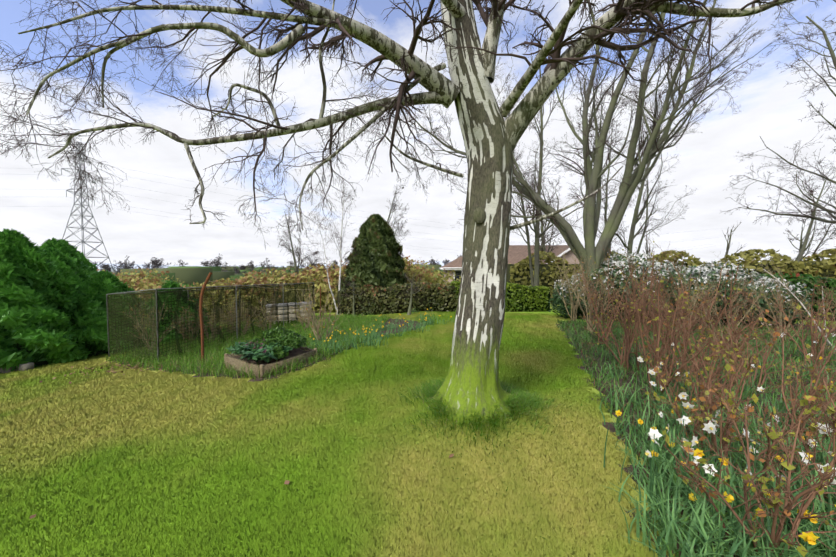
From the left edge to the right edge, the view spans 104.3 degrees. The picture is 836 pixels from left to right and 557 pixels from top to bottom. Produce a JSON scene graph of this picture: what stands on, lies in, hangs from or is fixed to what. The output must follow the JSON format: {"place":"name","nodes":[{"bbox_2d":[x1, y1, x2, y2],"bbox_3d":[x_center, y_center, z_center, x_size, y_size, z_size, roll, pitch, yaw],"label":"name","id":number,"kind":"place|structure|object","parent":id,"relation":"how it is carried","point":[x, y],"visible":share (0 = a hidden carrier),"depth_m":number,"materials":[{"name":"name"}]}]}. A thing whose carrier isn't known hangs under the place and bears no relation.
{"place":"outdoors","nodes":[
{"label":"outdoors","id":0,"kind":"place"},
{"bbox_2d":[107,283,313,361],"bbox_3d":[-7.267,1.287,13.152,2.966,2.429,9.703,0,2,8],"label":"mesh fence","id":1,"kind":"object","parent":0,"point":[136,301],"visible":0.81,"depth_m":10.06,"materials":[{"name":"black metal"}]},
{"bbox_2d":[105,318,425,381],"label":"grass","id":2,"kind":"structure","parent":0,"point":[401,321],"depth_m":8.09,"materials":[{"name":"green plant"}]},
{"bbox_2d":[199,272,211,361],"bbox_3d":[-5.045,1.055,7.760,0.310,2.416,0.069,0,2,-5],"label":"rusty pole","id":3,"kind":"object","parent":2,"relation":"on","point":[201,313],"visible":0.83,"depth_m":7.72,"materials":[{"name":"brown metal"}]},
{"bbox_2d":[210,281,311,289],"bbox_3d":[-4.981,0.295,12.101,0.011,0.825,8.729,0,2,0],"label":"clothes line","id":4,"kind":"object","parent":3,"relation":"attached to","point":[264,287],"visible":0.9,"depth_m":10.54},
{"bbox_2d":[119,280,342,350],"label":"shrubs","id":5,"kind":"object","parent":2,"relation":"on","point":[300,319],"depth_m":11.07,"materials":[{"name":"brown plant"}]},
{"bbox_2d":[105,313,389,379],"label":"rough grass","id":6,"kind":"structure","parent":2,"relation":"on","point":[354,321],"depth_m":9.01,"materials":[{"name":"green plant"}]},
{"bbox_2d":[224,343,316,378],"bbox_3d":[-3.209,1.838,7.172,1.624,0.476,1.450,2,3,34],"label":"frame","id":7,"kind":"object","parent":2,"relation":"on","point":[230,359],"visible":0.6,"depth_m":6.63,"materials":[{"name":"wood"}]},
{"bbox_2d":[234,348,308,364],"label":"raised bed soil","id":8,"kind":"structure","parent":7,"relation":"on","point":[294,352],"depth_m":6.99,"materials":[{"name":"brown soil"}]},
{"bbox_2d":[227,338,292,362],"bbox_3d":[-3.283,1.477,6.726,1.381,0.465,1.150,0,2,1],"label":"hellebore","id":9,"kind":"object","parent":8,"relation":"on","point":[255,354],"depth_m":6.58,"materials":[{"name":"green plant"}]},
{"bbox_2d":[245,326,306,358],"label":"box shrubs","id":10,"kind":"object","parent":8,"relation":"on","point":[283,336],"visible":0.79,"depth_m":7.13,"materials":[{"name":"green plant"}]},
{"bbox_2d":[266,304,276,323],"bbox_3d":[-6.906,1.734,15.470,0.530,1.006,0.530,-1,2,-13],"label":"bin","id":11,"kind":"object","parent":2,"relation":"on","point":[270,309],"depth_m":15.25,"materials":[{"name":"grey wood"}]},
{"bbox_2d":[278,303,288,322],"bbox_3d":[-6.296,1.689,15.271,0.530,1.006,0.530,-1,2,-13],"label":"bin","id":12,"kind":"object","parent":2,"relation":"on","point":[280,310],"depth_m":15.04,"materials":[{"name":"grey wood"}]},
{"bbox_2d":[288,302,299,322],"bbox_3d":[-5.771,1.650,15.268,0.530,1.006,0.530,-1,2,-13],"label":"beehive","id":13,"kind":"object","parent":2,"relation":"on","point":[293,310],"depth_m":15.03,"materials":[{"name":"grey wood"}]},
{"bbox_2d":[299,301,311,319],"bbox_3d":[-5.271,1.613,15.280,0.530,1.006,0.530,-1,2,-13],"label":"beehive","id":14,"kind":"object","parent":2,"relation":"on","point":[304,303],"visible":0.27,"depth_m":15.04,"materials":[{"name":"grey wood"}]},
{"bbox_2d":[302,310,835,556],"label":"flower stems","id":15,"kind":"object","parent":2,"relation":"on","point":[754,462],"visible":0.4,"depth_m":2.48,"materials":[{"name":"green plant"}]},
{"bbox_2d":[0,261,835,556],"bbox_3d":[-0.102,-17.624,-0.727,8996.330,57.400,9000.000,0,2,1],"label":"ground","id":16,"kind":"structure","parent":0,"point":[634,493],"depth_m":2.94,"materials":[{"name":"green plant"}]},
{"bbox_2d":[0,362,33,373],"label":"stone edging","id":17,"kind":"object","parent":16,"relation":"on","point":[26,367],"visible":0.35,"depth_m":8.55,"materials":[{"name":"grey stone"}]},
{"bbox_2d":[13,343,107,366],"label":"rocks","id":18,"kind":"object","parent":16,"relation":"on","point":[41,363],"depth_m":9.11,"materials":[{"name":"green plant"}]},
{"bbox_2d":[61,142,115,274],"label":"electricity pylon","id":19,"kind":"object","parent":16,"relation":"on","point":[81,205],"visible":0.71,"depth_m":105.60,"materials":[{"name":"silver metal"}]},
{"bbox_2d":[1,155,741,252],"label":"power lines","id":20,"kind":"object","parent":19,"relation":"attached to","point":[263,209],"visible":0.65,"depth_m":121.08,"materials":[{"name":"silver metal"}]},
{"bbox_2d":[0,228,214,371],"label":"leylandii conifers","id":21,"kind":"object","parent":16,"relation":"on","point":[53,305],"visible":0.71,"depth_m":9.50,"materials":[{"name":"green plant"}]},
{"bbox_2d":[158,280,196,286],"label":"evergreens","id":22,"kind":"object","parent":16,"relation":"on","point":[192,285],"visible":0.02,"depth_m":27.36,"materials":[{"name":"green plant"}]},
{"bbox_2d":[106,282,314,360],"bbox_3d":[-7.267,1.331,13.154,2.911,2.540,9.735,0,2,8],"label":"fruit cage frame","id":23,"kind":"object","parent":16,"relation":"on","point":[188,305],"visible":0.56,"depth_m":9.66,"materials":[{"name":"metal"}]},
{"bbox_2d":[96,265,442,286],"bbox_3d":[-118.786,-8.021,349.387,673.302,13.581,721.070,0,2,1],"label":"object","id":24,"kind":"object","parent":16,"relation":"on","point":[187,275],"visible":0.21,"depth_m":54.04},
{"bbox_2d":[93,250,460,273],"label":"trees","id":25,"kind":"object","parent":24,"relation":"on","point":[154,263],"materials":[{"name":"plant"}]},
{"bbox_2d":[97,255,460,321],"bbox_3d":[-17.068,1.444,25.898,43.326,6.683,15.019,0,2,1],"label":"scrub hedgerow","id":26,"kind":"object","parent":16,"relation":"on","point":[318,280],"visible":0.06,"depth_m":22.90,"materials":[{"name":"plant"}]},
{"bbox_2d":[29,355,571,518],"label":"dead leaves","id":27,"kind":"object","parent":16,"relation":"on","point":[137,366],"visible":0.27,"depth_m":7.76,"materials":[{"name":"brown plant"}]},
{"bbox_2d":[296,175,361,314],"bbox_3d":[-4.905,-1.884,18.279,4.429,7.907,2.878,1,3,31],"label":"birch","id":28,"kind":"object","parent":16,"relation":"on","point":[333,229],"depth_m":18.18,"materials":[{"name":"plant"}]},
{"bbox_2d":[334,213,407,304],"bbox_3d":[-2.671,-0.919,19.328,4.615,5.914,4.736,0,2,1],"label":"cypress tree","id":29,"kind":"object","parent":16,"relation":"on","point":[376,239],"visible":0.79,"depth_m":18.40,"materials":[{"name":"green plant"}]},
{"bbox_2d":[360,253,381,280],"bbox_3d":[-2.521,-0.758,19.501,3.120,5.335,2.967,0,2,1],"label":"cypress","id":30,"kind":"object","parent":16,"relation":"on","point":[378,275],"depth_m":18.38,"materials":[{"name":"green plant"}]},
{"bbox_2d":[337,281,458,315],"bbox_3d":[-0.990,1.105,17.110,6.483,1.946,1.730,0,2,1],"label":"beech hedge","id":31,"kind":"object","parent":16,"relation":"on","point":[430,296],"visible":0.92,"depth_m":16.66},
{"bbox_2d":[0,0,821,424],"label":"birch","id":32,"kind":"object","parent":16,"relation":"on","point":[659,30],"depth_m":3.57,"materials":[{"name":"plant"}]},
{"bbox_2d":[123,237,835,556],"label":"leaves","id":33,"kind":"object","parent":16,"relation":"on","point":[773,434],"visible":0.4,"depth_m":2.87,"materials":[{"name":"plant"}]},
{"bbox_2d":[362,375,601,540],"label":"grass tufts","id":34,"kind":"object","parent":16,"relation":"on","point":[432,389],"visible":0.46,"depth_m":3.82,"materials":[{"name":"green plant"}]},
{"bbox_2d":[450,281,549,311],"bbox_3d":[4.444,0.984,17.799,5.848,1.825,1.566,-1,2,-14],"label":"green hedge","id":35,"kind":"object","parent":16,"relation":"on","point":[523,298],"visible":0.56,"depth_m":17.62,"materials":[{"name":"green"}]},
{"bbox_2d":[443,250,578,285],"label":"house walls","id":36,"kind":"structure","parent":16,"relation":"on","point":[568,254],"depth_m":28.39,"materials":[{"name":"brown brick"}]},
{"bbox_2d":[455,271,460,280],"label":"house windows","id":37,"kind":"structure","parent":36,"relation":"in","point":[458,273],"depth_m":31.85,"materials":[{"name":"black glass"}]},
{"bbox_2d":[439,248,570,280],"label":"house trim","id":38,"kind":"structure","parent":36,"relation":"attached to","point":[460,268],"depth_m":31.37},
{"bbox_2d":[440,245,606,267],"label":"house roof","id":39,"kind":"structure","parent":36,"relation":"on","point":[517,253],"depth_m":33.36,"materials":[{"name":"brown tile"}]},
{"bbox_2d":[277,0,835,318],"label":"trees","id":40,"kind":"object","parent":16,"relation":"on","point":[593,208],"depth_m":13.79,"materials":[{"name":"plant"}]},
{"bbox_2d":[506,248,835,303],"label":"hedge","id":41,"kind":"object","parent":16,"relation":"on","point":[519,272],"visible":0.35,"depth_m":22.68,"materials":[{"name":"green plant"}]},
{"bbox_2d":[597,272,749,324],"bbox_3d":[10.481,0.859,13.699,6.066,2.321,2.554,0,2,12],"label":"viburnum","id":42,"kind":"object","parent":16,"relation":"on","point":[614,286],"visible":0.06,"depth_m":12.96,"materials":[{"name":"white plant"}]},
{"bbox_2d":[579,272,835,320],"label":"hedge","id":43,"kind":"object","parent":16,"relation":"on","point":[830,283],"visible":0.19,"depth_m":15.05,"materials":[{"name":"green plant"}]},
{"bbox_2d":[639,328,833,486],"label":"narcissus cups","id":44,"kind":"object","parent":16,"relation":"on","point":[753,442],"visible":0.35,"depth_m":2.47,"materials":[{"name":"plant"}]},
{"bbox_2d":[0,0,835,265],"label":"sky","id":45,"kind":"structure","parent":0,"point":[771,111],"materials":[{"name":"white"}]},
{"bbox_2d":[551,249,813,347],"bbox_3d":[8.127,0.403,11.684,6.942,3.235,8.924,0,2,1],"label":"tan shrub","id":46,"kind":"object","parent":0,"point":[697,293],"depth_m":9.90,"materials":[{"name":"brown plant"}]},
{"bbox_2d":[556,321,835,556],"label":"bed soil","id":47,"kind":"structure","parent":0,"point":[610,426],"depth_m":5.21,"materials":[{"name":"brown soil"}]},
{"bbox_2d":[304,309,835,556],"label":"daffodil leaves","id":48,"kind":"object","parent":47,"relation":"on","point":[700,510],"visible":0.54,"depth_m":2.36,"materials":[{"name":"green plant"}]},
{"bbox_2d":[309,309,835,544],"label":"yellow daffodils","id":49,"kind":"object","parent":48,"relation":"attached to","point":[803,536],"visible":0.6,"depth_m":2.27,"materials":[{"name":"yellow plant"}]},
{"bbox_2d":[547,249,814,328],"bbox_3d":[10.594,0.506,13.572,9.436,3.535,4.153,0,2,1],"label":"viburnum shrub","id":50,"kind":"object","parent":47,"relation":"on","point":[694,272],"visible":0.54,"depth_m":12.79,"materials":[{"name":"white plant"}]},
{"bbox_2d":[554,317,835,556],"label":"border weeds","id":51,"kind":"object","parent":47,"relation":"on","point":[644,369],"visible":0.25,"depth_m":5.61,"materials":[{"name":"green plant"}]},
{"bbox_2d":[570,239,835,556],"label":"red shrub","id":52,"kind":"object","parent":47,"relation":"on","point":[786,451],"depth_m":3.60,"materials":[{"name":"brown plant"}]},
{"bbox_2d":[637,323,835,486],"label":"narcissus petals","id":53,"kind":"object","parent":47,"relation":"on","point":[652,432],"visible":0.65,"depth_m":2.48,"materials":[{"name":"white plant"}]},
{"bbox_2d":[757,255,835,350],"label":"pale shrub","id":54,"kind":"object","parent":47,"relation":"on","point":[826,303],"depth_m":8.45,"materials":[{"name":"beige plant"}]}
]}

